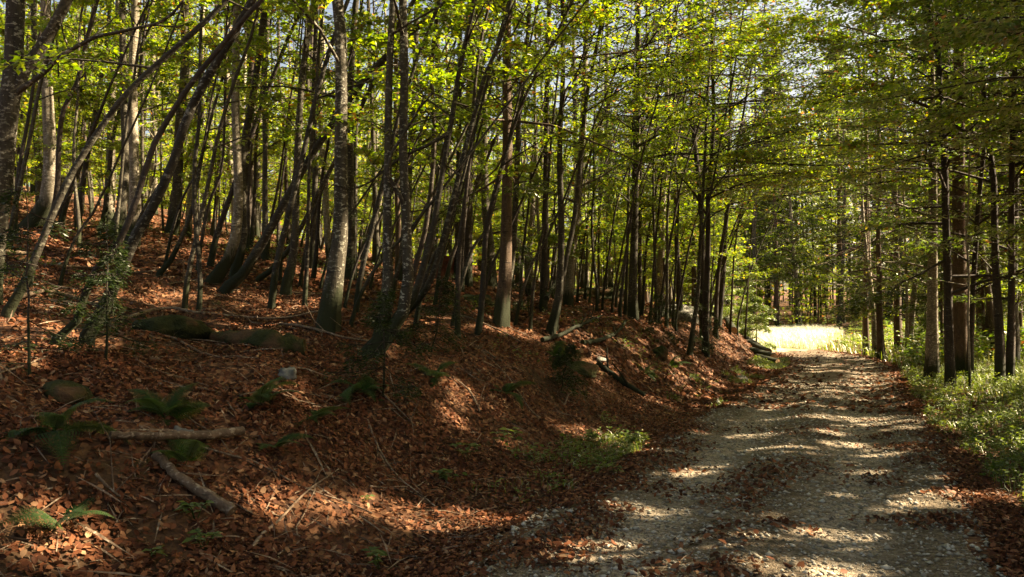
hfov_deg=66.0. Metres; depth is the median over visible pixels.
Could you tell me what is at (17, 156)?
beech sapling
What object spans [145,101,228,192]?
beech sapling
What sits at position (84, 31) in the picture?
leaning beech
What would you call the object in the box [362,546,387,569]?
seedling
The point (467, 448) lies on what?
seedling
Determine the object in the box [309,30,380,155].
leaning beech
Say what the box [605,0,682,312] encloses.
beech tree
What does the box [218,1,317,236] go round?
beech tree
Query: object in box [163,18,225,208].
beech tree
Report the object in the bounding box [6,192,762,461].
woodland herbs
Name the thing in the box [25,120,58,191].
beech sapling
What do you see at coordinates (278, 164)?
beech tree
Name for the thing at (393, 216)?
beech sapling
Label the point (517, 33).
leaning beech
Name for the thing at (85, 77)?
leaning beech
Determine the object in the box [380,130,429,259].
leaning beech
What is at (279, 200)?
leaning beech
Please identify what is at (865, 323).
spruce tree
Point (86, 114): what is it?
beech sapling
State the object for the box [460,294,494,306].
mossy mound
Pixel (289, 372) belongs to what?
limestone rock
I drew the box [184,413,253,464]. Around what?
fallen stick
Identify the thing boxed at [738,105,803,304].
spruce tree
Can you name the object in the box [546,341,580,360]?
fern
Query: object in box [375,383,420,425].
fallen branch
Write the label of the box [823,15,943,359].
spruce tree
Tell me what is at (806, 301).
distant forest
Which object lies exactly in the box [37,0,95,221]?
leaning beech
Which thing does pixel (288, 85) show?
beech pole
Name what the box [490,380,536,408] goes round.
fern
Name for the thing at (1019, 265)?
beech tree
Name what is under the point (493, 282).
beech tree
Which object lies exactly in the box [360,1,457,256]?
leaning beech
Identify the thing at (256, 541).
fallen stick
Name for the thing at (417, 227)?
beech tree
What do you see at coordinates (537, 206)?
beech pole
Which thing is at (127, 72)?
leaning beech
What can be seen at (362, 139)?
beech tree
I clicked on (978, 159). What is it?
beech tree
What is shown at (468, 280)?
beech tree
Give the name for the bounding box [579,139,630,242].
leaning beech
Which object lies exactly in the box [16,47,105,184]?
beech sapling
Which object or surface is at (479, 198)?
leaning beech
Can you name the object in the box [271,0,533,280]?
beech tree
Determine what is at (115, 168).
beech sapling
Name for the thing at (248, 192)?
leaning beech
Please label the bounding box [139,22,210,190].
leaning beech
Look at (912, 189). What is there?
beech tree
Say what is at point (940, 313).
spruce tree
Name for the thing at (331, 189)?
beech sapling
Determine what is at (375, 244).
beech tree
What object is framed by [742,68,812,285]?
spruce tree
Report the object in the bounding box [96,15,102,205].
beech pole
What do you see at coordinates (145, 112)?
beech tree
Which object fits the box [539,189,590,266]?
beech sapling
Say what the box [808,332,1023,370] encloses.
clearing edge grass
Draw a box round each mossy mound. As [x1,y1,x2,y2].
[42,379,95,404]
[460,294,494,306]
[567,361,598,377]
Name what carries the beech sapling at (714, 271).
on the ground at (84, 450)
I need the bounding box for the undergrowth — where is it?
[735,303,1023,366]
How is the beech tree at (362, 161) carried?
on the ground at (84, 450)
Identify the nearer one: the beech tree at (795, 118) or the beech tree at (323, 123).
the beech tree at (795, 118)
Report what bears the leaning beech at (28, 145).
on the ground at (84, 450)
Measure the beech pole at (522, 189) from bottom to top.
9.336 m
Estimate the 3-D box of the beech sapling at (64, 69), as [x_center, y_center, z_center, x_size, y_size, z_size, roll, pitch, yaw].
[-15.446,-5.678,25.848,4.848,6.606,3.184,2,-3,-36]
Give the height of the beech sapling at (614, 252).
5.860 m
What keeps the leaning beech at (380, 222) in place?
on the ground at (84, 450)
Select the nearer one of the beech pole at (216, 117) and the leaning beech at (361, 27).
the leaning beech at (361, 27)
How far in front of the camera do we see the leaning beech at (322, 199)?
28.69 m
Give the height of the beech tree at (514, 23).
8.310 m
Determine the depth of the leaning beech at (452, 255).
19.11 m
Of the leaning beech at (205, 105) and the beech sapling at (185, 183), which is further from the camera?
the beech sapling at (185, 183)
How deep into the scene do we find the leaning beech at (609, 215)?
29.52 m
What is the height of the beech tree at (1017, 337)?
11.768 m
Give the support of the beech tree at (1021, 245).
on the ground at (84, 450)
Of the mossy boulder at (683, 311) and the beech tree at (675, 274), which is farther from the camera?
the mossy boulder at (683, 311)
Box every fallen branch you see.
[5,250,31,254]
[22,289,98,305]
[44,248,182,272]
[92,408,160,496]
[166,261,224,285]
[279,304,368,340]
[292,287,343,293]
[368,420,435,505]
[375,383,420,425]
[415,300,531,341]
[452,376,485,411]
[457,443,581,483]
[540,301,602,341]
[544,243,587,299]
[580,320,626,348]
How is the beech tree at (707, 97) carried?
on the ground at (84, 450)
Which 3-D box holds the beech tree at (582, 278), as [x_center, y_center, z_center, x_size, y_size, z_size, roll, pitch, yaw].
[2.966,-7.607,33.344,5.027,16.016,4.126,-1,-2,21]
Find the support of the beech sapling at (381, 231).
on the ground at (84, 450)
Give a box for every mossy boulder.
[563,287,624,301]
[652,345,668,360]
[664,304,698,324]
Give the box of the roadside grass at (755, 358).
[445,355,789,506]
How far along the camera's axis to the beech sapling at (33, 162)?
21.73 m
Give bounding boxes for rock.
[127,315,218,340]
[174,425,193,442]
[208,328,306,355]
[271,367,296,380]
[596,356,605,361]
[736,375,747,379]
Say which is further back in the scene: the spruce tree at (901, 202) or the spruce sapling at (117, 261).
the spruce tree at (901, 202)
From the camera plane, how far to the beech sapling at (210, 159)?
29.94 m
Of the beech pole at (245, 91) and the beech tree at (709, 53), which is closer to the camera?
the beech tree at (709, 53)
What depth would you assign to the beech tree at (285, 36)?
37.20 m
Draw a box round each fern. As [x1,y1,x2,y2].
[0,397,131,466]
[0,497,113,530]
[66,270,113,282]
[124,383,210,425]
[150,438,210,464]
[235,376,306,409]
[256,432,316,451]
[293,406,351,430]
[331,374,392,404]
[406,361,457,389]
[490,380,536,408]
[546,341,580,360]
[631,360,657,381]
[668,355,691,367]
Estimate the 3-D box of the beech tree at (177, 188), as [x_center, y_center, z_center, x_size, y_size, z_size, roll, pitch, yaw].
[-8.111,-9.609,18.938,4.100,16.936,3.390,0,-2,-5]
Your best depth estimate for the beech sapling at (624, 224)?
32.35 m
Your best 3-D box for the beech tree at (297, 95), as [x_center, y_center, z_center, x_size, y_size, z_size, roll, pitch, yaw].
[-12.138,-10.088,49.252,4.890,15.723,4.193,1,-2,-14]
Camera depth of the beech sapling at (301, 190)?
26.46 m
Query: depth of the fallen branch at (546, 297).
17.57 m
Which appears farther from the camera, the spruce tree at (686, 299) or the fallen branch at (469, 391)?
the spruce tree at (686, 299)
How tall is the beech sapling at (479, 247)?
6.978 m
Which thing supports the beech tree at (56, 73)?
on the ground at (84, 450)
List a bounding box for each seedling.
[141,545,166,557]
[173,500,214,518]
[182,528,223,549]
[360,494,374,503]
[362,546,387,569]
[430,468,452,479]
[449,442,481,461]
[490,427,522,449]
[585,429,599,440]
[607,463,624,472]
[625,433,641,443]
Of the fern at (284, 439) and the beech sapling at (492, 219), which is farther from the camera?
the beech sapling at (492, 219)
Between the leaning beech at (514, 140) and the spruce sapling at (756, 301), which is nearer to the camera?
the leaning beech at (514, 140)
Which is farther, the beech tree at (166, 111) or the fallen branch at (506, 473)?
the beech tree at (166, 111)
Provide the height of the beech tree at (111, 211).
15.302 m
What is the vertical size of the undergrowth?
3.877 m
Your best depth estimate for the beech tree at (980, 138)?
16.40 m
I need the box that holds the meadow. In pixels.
[773,347,808,351]
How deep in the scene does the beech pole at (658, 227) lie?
27.64 m
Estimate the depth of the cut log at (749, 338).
33.19 m
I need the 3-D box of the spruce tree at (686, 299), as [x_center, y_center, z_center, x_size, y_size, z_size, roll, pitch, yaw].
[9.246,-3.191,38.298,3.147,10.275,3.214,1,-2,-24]
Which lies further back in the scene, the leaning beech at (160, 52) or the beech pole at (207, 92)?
the beech pole at (207, 92)
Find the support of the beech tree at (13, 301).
on the ground at (84, 450)
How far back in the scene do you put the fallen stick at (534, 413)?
10.67 m
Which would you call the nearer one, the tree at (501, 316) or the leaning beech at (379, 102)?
the tree at (501, 316)
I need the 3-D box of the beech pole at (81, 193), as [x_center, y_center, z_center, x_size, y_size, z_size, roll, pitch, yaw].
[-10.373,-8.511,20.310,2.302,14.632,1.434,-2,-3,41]
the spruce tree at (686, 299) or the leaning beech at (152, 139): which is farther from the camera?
the spruce tree at (686, 299)
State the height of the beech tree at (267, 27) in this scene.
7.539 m
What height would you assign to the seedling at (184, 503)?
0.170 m
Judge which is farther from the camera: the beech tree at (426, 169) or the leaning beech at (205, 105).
the beech tree at (426, 169)
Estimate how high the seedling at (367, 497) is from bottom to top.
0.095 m
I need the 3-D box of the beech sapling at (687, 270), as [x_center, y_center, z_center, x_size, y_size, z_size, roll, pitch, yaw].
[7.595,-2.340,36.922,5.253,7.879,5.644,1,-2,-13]
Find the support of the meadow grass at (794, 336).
on the meadow
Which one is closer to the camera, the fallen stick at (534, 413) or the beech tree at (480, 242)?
the fallen stick at (534, 413)
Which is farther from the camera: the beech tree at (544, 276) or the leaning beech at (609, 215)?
the leaning beech at (609, 215)
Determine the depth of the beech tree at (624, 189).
45.86 m
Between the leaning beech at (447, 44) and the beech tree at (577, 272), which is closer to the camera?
the leaning beech at (447, 44)
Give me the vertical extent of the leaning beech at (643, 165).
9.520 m
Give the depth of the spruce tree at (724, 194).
95.55 m
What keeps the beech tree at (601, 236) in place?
on the ground at (84, 450)
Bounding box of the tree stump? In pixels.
[435,256,454,280]
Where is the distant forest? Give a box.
[0,1,1018,326]
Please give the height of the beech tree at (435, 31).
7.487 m
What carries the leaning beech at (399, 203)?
on the ground at (84, 450)
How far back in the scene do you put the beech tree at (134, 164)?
17.25 m
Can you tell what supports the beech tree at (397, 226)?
on the ground at (84, 450)
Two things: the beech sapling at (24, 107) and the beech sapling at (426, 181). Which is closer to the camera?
the beech sapling at (24, 107)
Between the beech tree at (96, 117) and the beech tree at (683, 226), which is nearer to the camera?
the beech tree at (96, 117)
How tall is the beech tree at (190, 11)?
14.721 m
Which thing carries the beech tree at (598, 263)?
on the ground at (84, 450)
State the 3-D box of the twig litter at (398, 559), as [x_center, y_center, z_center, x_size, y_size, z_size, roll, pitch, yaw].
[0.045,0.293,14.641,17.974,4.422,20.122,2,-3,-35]
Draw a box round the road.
[463,347,992,576]
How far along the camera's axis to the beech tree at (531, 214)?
24.57 m
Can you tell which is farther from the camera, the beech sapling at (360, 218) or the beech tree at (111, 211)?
the beech sapling at (360, 218)
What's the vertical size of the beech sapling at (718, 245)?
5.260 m
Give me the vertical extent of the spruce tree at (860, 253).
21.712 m
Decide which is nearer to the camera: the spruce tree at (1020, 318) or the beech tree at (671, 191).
the spruce tree at (1020, 318)
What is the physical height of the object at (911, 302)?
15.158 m
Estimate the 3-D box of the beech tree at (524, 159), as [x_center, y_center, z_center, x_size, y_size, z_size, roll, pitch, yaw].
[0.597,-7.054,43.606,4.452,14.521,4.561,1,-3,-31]
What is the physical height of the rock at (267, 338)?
0.381 m
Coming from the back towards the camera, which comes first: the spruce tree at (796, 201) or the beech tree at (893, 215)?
the spruce tree at (796, 201)
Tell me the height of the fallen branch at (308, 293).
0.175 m
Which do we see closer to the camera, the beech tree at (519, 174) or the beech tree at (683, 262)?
the beech tree at (519, 174)
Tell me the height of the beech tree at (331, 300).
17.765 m
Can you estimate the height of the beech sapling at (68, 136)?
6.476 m
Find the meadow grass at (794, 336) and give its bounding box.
[752,324,844,351]
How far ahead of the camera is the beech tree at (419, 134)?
13.93 m
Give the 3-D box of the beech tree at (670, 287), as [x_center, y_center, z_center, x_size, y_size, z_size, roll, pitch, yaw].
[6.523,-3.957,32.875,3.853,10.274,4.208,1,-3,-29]
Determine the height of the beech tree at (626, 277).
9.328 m
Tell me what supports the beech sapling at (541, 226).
on the ground at (84, 450)
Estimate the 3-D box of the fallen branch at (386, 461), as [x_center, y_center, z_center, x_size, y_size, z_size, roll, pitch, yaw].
[-1.189,1.638,7.141,0.371,0.733,1.387,2,-3,-34]
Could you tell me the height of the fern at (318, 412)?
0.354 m
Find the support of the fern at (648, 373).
on the ground at (84, 450)
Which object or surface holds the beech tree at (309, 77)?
on the ground at (84, 450)
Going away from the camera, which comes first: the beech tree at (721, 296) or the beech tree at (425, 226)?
the beech tree at (425, 226)
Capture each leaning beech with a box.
[0,0,30,171]
[0,0,52,236]
[7,0,133,249]
[28,5,75,109]
[29,0,134,247]
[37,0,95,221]
[40,1,92,192]
[52,2,86,212]
[53,12,103,194]
[55,4,113,136]
[59,0,180,224]
[59,3,128,210]
[63,0,118,217]
[67,0,155,225]
[90,1,177,225]
[95,0,204,246]
[126,0,175,216]
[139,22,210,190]
[142,0,279,310]
[145,8,195,193]
[146,1,198,229]
[147,10,270,226]
[166,29,244,221]
[176,2,218,156]
[181,6,314,308]
[189,18,230,219]
[204,27,245,235]
[206,0,349,267]
[210,9,291,250]
[221,69,246,231]
[222,0,284,246]
[240,27,289,166]
[241,22,303,245]
[263,0,388,305]
[267,0,435,308]
[300,99,369,246]
[303,0,379,277]
[303,68,356,189]
[305,0,376,151]
[308,60,347,232]
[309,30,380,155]
[320,55,399,248]
[324,7,398,237]
[325,0,410,145]
[353,0,499,315]
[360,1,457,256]
[360,30,444,249]
[361,39,434,204]
[362,3,432,248]
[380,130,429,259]
[381,8,497,276]
[392,83,465,244]
[394,0,491,338]
[411,0,496,291]
[411,16,463,223]
[413,5,526,292]
[425,21,511,272]
[444,0,574,280]
[444,71,532,255]
[445,32,465,255]
[451,11,517,196]
[451,66,522,202]
[460,0,614,334]
[472,22,525,233]
[475,82,549,207]
[479,8,593,309]
[514,71,579,243]
[518,42,595,214]
[523,5,622,298]
[542,92,586,287]
[550,60,626,295]
[563,9,632,311]
[565,38,623,293]
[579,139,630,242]
[586,98,629,288]
[614,78,684,306]
[624,87,663,278]
[630,75,680,315]
[642,76,706,286]
[664,123,738,305]
[710,121,788,291]
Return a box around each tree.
[0,0,107,203]
[0,0,203,304]
[0,0,245,320]
[0,3,82,196]
[0,4,103,183]
[0,13,87,145]
[1,0,55,229]
[1,0,149,287]
[28,4,62,192]
[29,9,106,190]
[49,0,126,233]
[49,0,264,346]
[52,0,195,223]
[57,0,217,236]
[58,2,183,285]
[69,0,189,210]
[75,0,194,246]
[78,0,332,348]
[78,2,198,175]
[93,0,190,211]
[115,0,167,200]
[116,1,192,213]
[126,0,177,187]
[126,0,331,223]
[135,0,310,224]
[144,0,217,216]
[144,0,297,262]
[149,1,276,221]
[150,0,218,219]
[155,3,322,277]
[155,5,296,215]
[156,0,287,270]
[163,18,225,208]
[164,0,231,236]
[186,0,325,260]
[189,6,293,195]
[191,14,304,231]
[198,0,303,276]
[202,30,302,195]
[203,0,276,284]
[213,1,479,294]
[217,14,381,247]
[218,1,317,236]
[219,0,369,296]
[240,0,349,281]
[246,0,367,336]
[252,5,355,269]
[255,0,452,281]
[256,0,333,210]
[259,0,370,245]
[259,19,333,226]
[260,0,368,280]
[260,18,367,217]
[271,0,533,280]
[284,31,333,221]
[294,0,415,288]
[305,0,521,309]
[306,12,415,220]
[309,0,384,265]
[317,0,511,288]
[324,0,453,270]
[324,1,399,256]
[328,84,393,233]
[332,0,433,359]
[343,2,531,307]
[347,7,514,289]
[349,0,616,327]
[355,0,631,325]
[359,0,485,357]
[359,0,538,307]
[360,30,382,233]
[361,1,498,284]
[364,57,428,256]
[375,5,520,268]
[381,55,429,233]
[392,3,518,287]
[394,8,498,279]
[407,0,526,316]
[408,0,569,306]
[410,0,615,327]
[411,37,476,255]
[412,56,489,252]
[414,5,531,234]
[415,0,665,327]
[415,24,523,270]
[420,4,494,240]
[429,5,565,286]
[437,0,565,286]
[447,0,619,330]
[449,68,549,287]
[461,26,557,282]
[479,0,797,331]
[479,1,606,295]
[485,1,679,295]
[488,0,773,334]
[488,29,541,270]
[494,82,539,259]
[497,0,574,311]
[500,38,571,247]
[505,0,693,325]
[511,0,667,306]
[512,0,940,357]
[515,0,831,310]
[518,0,877,338]
[519,38,553,276]
[526,78,593,281]
[531,1,665,220]
[533,0,621,287]
[537,146,578,275]
[551,43,624,298]
[551,60,602,281]
[552,74,627,274]
[564,35,655,302]
[566,0,836,300]
[575,0,787,320]
[575,13,686,314]
[576,0,669,302]
[581,44,648,302]
[585,2,661,286]
[588,0,728,310]
[589,19,704,323]
[591,1,851,326]
[595,0,720,317]
[596,128,642,286]
[603,9,722,312]
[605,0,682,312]
[609,4,721,316]
[613,79,713,304]
[618,0,730,323]
[618,1,725,329]
[620,70,661,301]
[626,46,746,303]
[637,97,715,280]
[644,19,785,332]
[645,3,750,326]
[648,0,920,356]
[648,78,692,278]
[655,0,756,323]
[665,7,745,305]
[665,123,733,305]
[679,144,752,297]
[691,0,883,338]
[709,66,831,327]
[709,87,787,313]
[710,83,794,333]
[716,109,742,313]
[725,64,815,328]
[726,0,1023,290]
[727,114,804,338]
[730,28,829,326]
[733,122,767,299]
[736,95,832,336]
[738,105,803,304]
[741,0,1023,383]
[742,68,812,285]
[745,91,839,325]
[746,210,788,303]
[759,0,1023,390]
[766,1,1023,215]
[773,1,1023,357]
[777,112,826,314]
[778,3,1018,380]
[787,104,903,327]
[799,56,871,274]
[802,18,883,322]
[808,20,1009,317]
[809,0,940,353]
[809,1,1023,380]
[814,145,875,319]
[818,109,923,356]
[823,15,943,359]
[830,0,1023,358]
[834,9,1020,218]
[836,0,1023,390]
[840,0,1023,163]
[844,96,910,288]
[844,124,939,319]
[845,1,927,349]
[846,3,1023,201]
[847,19,1023,243]
[849,3,1023,185]
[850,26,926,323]
[851,0,1023,374]
[858,130,912,278]
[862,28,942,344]
[864,0,1023,380]
[872,1,1001,262]
[886,0,1023,205]
[887,56,1023,321]
[895,1,1023,176]
[900,81,947,282]
[902,0,1023,57]
[902,228,943,342]
[910,216,977,341]
[915,41,1023,238]
[920,1,1021,345]
[927,3,1023,364]
[935,8,1023,271]
[965,163,1022,342]
[978,200,1023,335]
[982,129,1023,248]
[984,132,1023,311]
[998,233,1023,267]
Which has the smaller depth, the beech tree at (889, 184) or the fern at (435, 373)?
the fern at (435, 373)
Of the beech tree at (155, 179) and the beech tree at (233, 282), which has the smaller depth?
the beech tree at (233, 282)
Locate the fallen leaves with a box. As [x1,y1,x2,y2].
[0,254,1023,576]
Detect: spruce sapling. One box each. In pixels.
[0,185,88,378]
[33,219,159,359]
[321,286,437,404]
[346,211,382,281]
[403,276,471,355]
[413,225,454,278]
[510,243,582,315]
[546,342,588,399]
[644,293,684,344]
[671,287,730,353]
[697,311,727,359]
[709,240,759,338]
[734,263,779,350]
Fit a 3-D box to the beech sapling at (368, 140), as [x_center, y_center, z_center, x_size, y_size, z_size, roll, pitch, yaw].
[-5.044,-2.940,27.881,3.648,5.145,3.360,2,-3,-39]
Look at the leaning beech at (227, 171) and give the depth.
27.41 m
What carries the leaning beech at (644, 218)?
on the ground at (84, 450)
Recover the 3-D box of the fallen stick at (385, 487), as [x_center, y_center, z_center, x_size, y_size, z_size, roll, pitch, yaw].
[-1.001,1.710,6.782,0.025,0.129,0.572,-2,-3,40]
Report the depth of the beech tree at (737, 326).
32.35 m
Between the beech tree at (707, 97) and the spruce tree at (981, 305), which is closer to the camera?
the beech tree at (707, 97)
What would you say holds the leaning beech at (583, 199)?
on the ground at (84, 450)
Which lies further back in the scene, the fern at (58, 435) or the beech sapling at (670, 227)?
the beech sapling at (670, 227)
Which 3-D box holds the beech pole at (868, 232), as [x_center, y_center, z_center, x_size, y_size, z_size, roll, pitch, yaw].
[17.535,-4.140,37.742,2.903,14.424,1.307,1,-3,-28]
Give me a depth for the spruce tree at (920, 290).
33.16 m
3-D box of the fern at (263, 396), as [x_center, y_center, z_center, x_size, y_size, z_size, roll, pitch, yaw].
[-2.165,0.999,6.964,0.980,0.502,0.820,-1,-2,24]
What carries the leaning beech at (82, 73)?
on the ground at (84, 450)
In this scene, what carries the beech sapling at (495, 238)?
on the ground at (84, 450)
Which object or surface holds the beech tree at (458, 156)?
on the ground at (84, 450)
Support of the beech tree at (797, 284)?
on the ground at (84, 450)
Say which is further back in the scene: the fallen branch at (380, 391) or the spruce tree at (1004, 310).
the spruce tree at (1004, 310)
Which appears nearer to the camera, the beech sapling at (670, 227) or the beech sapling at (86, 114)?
the beech sapling at (86, 114)
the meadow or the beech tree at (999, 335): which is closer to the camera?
the beech tree at (999, 335)
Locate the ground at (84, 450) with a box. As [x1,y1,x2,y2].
[0,186,1023,576]
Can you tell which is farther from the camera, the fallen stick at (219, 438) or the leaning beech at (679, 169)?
the leaning beech at (679, 169)
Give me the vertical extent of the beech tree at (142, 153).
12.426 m
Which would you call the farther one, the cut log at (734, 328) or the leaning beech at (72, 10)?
the cut log at (734, 328)
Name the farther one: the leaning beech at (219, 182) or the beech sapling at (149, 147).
the beech sapling at (149, 147)
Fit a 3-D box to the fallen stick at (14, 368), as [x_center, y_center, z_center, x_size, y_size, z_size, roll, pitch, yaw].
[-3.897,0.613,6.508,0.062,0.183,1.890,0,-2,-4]
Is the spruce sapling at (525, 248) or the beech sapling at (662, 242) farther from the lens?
the beech sapling at (662, 242)
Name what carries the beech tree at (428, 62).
on the ground at (84, 450)
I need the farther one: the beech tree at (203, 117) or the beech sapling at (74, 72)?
the beech tree at (203, 117)
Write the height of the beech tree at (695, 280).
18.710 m
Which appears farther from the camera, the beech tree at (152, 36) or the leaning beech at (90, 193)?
the beech tree at (152, 36)
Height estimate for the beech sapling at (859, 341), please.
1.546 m
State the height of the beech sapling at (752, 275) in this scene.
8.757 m
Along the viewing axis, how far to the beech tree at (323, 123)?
34.13 m
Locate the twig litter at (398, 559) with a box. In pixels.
[0,227,867,576]
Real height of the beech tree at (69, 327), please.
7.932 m
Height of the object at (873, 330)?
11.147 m
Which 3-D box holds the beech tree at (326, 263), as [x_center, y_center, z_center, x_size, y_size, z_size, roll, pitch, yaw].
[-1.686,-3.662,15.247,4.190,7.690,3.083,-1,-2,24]
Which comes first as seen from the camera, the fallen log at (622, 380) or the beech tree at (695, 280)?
the fallen log at (622, 380)
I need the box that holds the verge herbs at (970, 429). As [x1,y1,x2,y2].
[900,356,1023,506]
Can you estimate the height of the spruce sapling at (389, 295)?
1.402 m
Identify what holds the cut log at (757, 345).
on the ground at (84, 450)
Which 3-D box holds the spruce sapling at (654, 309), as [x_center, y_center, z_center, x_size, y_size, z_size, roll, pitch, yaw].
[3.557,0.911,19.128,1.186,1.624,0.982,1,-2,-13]
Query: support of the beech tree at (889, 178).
on the ground at (84, 450)
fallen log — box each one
[109,427,245,440]
[151,451,236,516]
[596,348,645,396]
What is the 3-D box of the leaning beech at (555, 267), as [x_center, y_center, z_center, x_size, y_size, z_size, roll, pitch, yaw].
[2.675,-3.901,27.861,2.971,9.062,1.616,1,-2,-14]
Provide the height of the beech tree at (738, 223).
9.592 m
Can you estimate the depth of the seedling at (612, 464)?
8.01 m
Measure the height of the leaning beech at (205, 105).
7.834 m
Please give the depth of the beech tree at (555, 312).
15.32 m
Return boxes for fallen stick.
[0,349,94,373]
[140,333,254,357]
[151,368,246,388]
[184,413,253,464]
[197,444,372,513]
[239,391,320,405]
[247,318,300,329]
[252,468,338,546]
[275,388,350,398]
[296,465,325,535]
[312,391,429,407]
[369,485,414,489]
[470,343,540,418]
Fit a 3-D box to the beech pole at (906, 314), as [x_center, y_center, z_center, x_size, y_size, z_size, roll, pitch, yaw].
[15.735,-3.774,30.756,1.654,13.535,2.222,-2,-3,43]
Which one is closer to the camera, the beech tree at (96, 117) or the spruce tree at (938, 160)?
the beech tree at (96, 117)
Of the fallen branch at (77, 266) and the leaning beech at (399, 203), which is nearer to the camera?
the fallen branch at (77, 266)
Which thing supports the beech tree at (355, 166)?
on the ground at (84, 450)
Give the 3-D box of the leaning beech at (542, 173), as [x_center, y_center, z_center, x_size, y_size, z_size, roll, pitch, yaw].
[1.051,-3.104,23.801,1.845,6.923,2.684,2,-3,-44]
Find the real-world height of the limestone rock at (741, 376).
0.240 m
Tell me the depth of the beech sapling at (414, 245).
25.76 m
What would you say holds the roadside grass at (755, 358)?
on the ground at (84, 450)
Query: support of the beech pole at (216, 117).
on the ground at (84, 450)
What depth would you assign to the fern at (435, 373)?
9.56 m
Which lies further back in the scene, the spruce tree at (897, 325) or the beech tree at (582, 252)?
the spruce tree at (897, 325)
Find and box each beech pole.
[12,32,27,190]
[74,1,111,226]
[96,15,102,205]
[185,5,216,237]
[192,11,223,173]
[195,4,231,216]
[216,33,224,221]
[230,27,269,230]
[259,46,288,200]
[271,10,290,244]
[272,20,301,174]
[280,4,331,258]
[355,0,380,253]
[378,1,411,224]
[448,33,465,253]
[499,4,554,278]
[512,71,542,274]
[566,97,594,287]
[586,58,602,286]
[589,57,611,286]
[630,2,681,194]
[653,11,672,315]
[850,74,873,292]
[899,30,909,353]
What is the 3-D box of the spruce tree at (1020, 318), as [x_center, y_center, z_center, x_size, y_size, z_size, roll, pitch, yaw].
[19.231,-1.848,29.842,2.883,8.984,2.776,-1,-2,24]
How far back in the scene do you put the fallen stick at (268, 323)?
10.38 m
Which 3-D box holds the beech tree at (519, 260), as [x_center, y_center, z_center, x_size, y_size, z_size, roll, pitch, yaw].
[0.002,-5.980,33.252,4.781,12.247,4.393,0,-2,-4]
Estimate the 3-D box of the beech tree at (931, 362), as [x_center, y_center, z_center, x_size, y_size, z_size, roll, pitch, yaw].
[9.809,-5.961,20.287,5.582,16.993,7.547,-1,-2,24]
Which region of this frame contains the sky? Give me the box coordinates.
[0,0,1004,290]
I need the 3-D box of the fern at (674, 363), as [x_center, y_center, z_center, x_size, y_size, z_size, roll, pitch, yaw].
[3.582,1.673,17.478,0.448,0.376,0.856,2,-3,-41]
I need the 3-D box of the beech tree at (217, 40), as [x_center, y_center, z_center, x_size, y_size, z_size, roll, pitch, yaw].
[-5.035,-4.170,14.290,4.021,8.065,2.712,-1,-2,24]
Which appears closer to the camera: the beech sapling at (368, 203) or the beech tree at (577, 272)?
the beech sapling at (368, 203)
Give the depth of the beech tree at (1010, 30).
10.98 m
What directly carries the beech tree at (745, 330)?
on the ground at (84, 450)
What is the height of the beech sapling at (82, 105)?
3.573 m
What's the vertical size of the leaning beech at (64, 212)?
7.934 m
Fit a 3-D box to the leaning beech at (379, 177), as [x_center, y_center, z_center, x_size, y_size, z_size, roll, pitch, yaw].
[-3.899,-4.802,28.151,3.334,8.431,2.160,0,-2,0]
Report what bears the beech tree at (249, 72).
on the ground at (84, 450)
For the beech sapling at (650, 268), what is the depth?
27.96 m
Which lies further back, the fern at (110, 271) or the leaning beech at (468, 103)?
the leaning beech at (468, 103)
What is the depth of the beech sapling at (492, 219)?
29.11 m
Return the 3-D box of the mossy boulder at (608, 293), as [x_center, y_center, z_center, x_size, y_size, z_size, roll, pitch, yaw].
[2.433,0.332,30.128,4.001,0.662,1.898,-4,7,6]
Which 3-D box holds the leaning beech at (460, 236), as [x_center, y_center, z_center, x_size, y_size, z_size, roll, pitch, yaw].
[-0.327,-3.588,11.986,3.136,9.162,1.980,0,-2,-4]
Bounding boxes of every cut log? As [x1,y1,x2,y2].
[723,317,736,333]
[742,335,760,344]
[746,339,771,351]
[749,347,777,357]
[755,354,779,363]
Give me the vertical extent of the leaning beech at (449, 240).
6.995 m
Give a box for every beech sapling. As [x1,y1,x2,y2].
[0,6,71,159]
[0,18,99,135]
[14,84,151,228]
[15,44,119,184]
[15,160,37,166]
[16,29,106,176]
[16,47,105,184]
[16,60,88,156]
[18,29,232,192]
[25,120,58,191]
[41,30,120,187]
[69,128,118,200]
[77,51,187,173]
[77,113,158,200]
[85,2,214,207]
[117,140,162,197]
[118,116,170,184]
[142,35,291,232]
[144,80,260,217]
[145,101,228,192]
[158,142,203,217]
[171,101,229,202]
[171,125,203,219]
[197,91,277,232]
[208,106,305,225]
[218,137,300,225]
[223,106,332,230]
[257,112,333,219]
[257,143,333,233]
[269,93,381,248]
[291,107,371,247]
[300,160,392,238]
[322,133,418,241]
[329,74,476,220]
[329,139,394,229]
[330,193,370,239]
[331,122,423,237]
[357,128,500,250]
[357,187,414,255]
[365,80,500,237]
[411,165,453,253]
[413,151,462,225]
[418,153,501,248]
[451,173,534,259]
[472,183,551,268]
[472,183,551,280]
[472,184,540,263]
[496,185,552,264]
[518,87,617,300]
[520,194,590,280]
[521,200,557,273]
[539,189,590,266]
[550,140,674,301]
[550,214,605,273]
[556,126,690,286]
[564,158,630,283]
[565,138,750,315]
[576,235,616,284]
[589,169,658,280]
[589,216,642,281]
[594,116,739,296]
[612,181,684,289]
[623,197,696,286]
[642,161,747,279]
[647,194,742,295]
[648,199,750,306]
[665,109,777,306]
[671,224,740,292]
[841,322,860,345]
[849,323,868,350]
[870,326,894,346]

